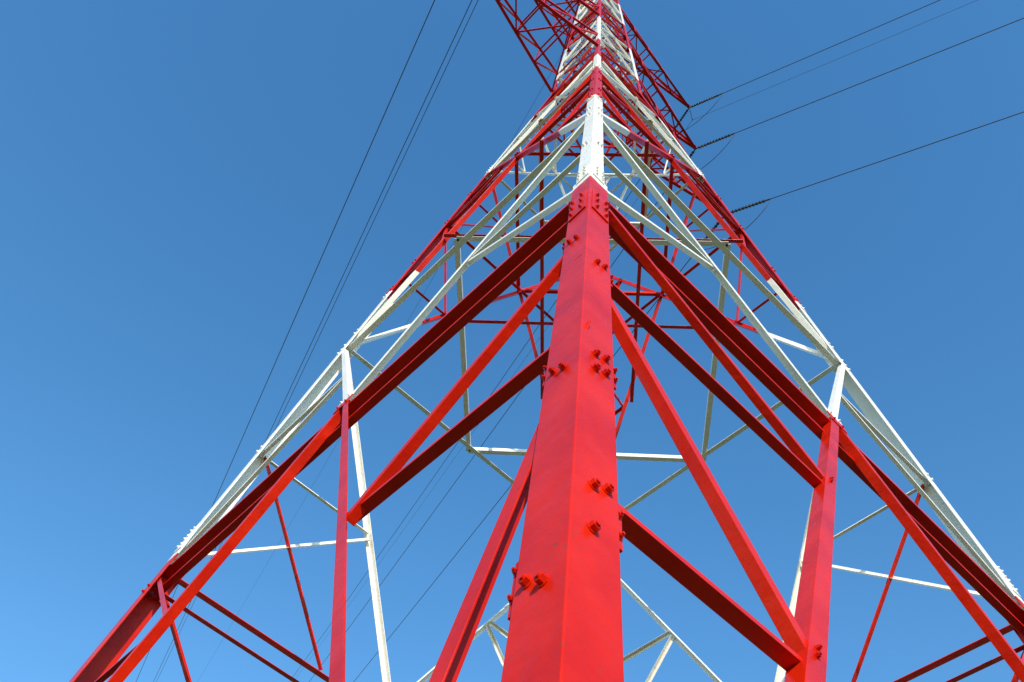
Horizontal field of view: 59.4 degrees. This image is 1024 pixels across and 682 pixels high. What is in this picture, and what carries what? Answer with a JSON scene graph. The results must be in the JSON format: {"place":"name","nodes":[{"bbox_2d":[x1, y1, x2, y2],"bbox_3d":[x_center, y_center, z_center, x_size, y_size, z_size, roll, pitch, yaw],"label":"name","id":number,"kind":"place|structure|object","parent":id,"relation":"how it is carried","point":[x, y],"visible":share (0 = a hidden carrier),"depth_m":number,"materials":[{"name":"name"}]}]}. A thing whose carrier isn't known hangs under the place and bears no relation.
{"place":"outdoors","nodes":[
{"label":"outdoors","id":0,"kind":"place"},
{"bbox_2d":[0,0,1023,681],"label":"sky","id":1,"kind":"structure","parent":0,"point":[177,177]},
{"bbox_3d":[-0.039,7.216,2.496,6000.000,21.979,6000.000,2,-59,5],"label":"ground","id":2,"kind":"structure","parent":0,"visible":0},
{"bbox_2d":[69,0,1023,681],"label":"transmission tower","id":3,"kind":"structure","parent":2,"relation":"on","point":[563,606],"depth_m":7.81,"materials":[{"name":"metal"}]},
{"bbox_2d":[136,0,434,680],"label":"power line","id":4,"kind":"object","parent":3,"relation":"attached to","point":[322,255],"visible":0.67,"depth_m":33.82,"materials":[{"name":"metal"}]},
{"bbox_2d":[153,0,471,681],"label":"power line","id":5,"kind":"object","parent":3,"relation":"attached to","point":[356,247],"visible":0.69,"depth_m":38.89,"materials":[{"name":"metal"}]},
{"bbox_2d":[156,1,477,681],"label":"power line","id":6,"kind":"object","parent":3,"relation":"attached to","point":[360,249],"visible":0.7,"depth_m":46.60,"materials":[{"name":"metal"}]},
{"bbox_2d":[198,56,560,680],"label":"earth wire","id":7,"kind":"object","parent":3,"relation":"attached to","point":[398,337],"visible":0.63,"depth_m":58.87,"materials":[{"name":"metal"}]},
{"bbox_2d":[293,160,652,676],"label":"power line","id":8,"kind":"object","parent":3,"relation":"attached to","point":[454,447],"visible":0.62,"depth_m":56.80,"materials":[{"name":"metal"}]},
{"bbox_2d":[309,186,668,681],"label":"power line","id":9,"kind":"object","parent":3,"relation":"attached to","point":[468,463],"visible":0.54,"depth_m":47.89,"materials":[{"name":"metal"}]},
{"bbox_2d":[295,121,691,678],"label":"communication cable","id":10,"kind":"object","parent":3,"relation":"attached to","point":[459,451],"visible":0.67,"depth_m":55.18,"materials":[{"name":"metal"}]},
{"bbox_2d":[354,258,690,680],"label":"power line","id":11,"kind":"object","parent":3,"relation":"attached to","point":[487,515],"visible":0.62,"depth_m":43.35,"materials":[{"name":"metal"}]},
{"bbox_2d":[724,0,939,92],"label":"power line","id":12,"kind":"object","parent":3,"relation":"attached to","point":[836,44],"visible":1,"depth_m":35.79,"materials":[{"name":"metal"}]},
{"bbox_2d":[693,0,976,119],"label":"power line","id":13,"kind":"object","parent":3,"relation":"attached to","point":[841,57],"visible":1,"depth_m":34.41,"materials":[{"name":"metal"}]},
{"bbox_2d":[736,18,1023,132],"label":"power line","id":14,"kind":"object","parent":3,"relation":"attached to","point":[886,72],"visible":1,"depth_m":29.90,"materials":[{"name":"metal"}]},
{"bbox_2d":[771,111,1023,198],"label":"power line","id":15,"kind":"object","parent":3,"relation":"attached to","point":[900,154],"visible":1,"depth_m":26.79,"materials":[{"name":"metal"}]}
]}

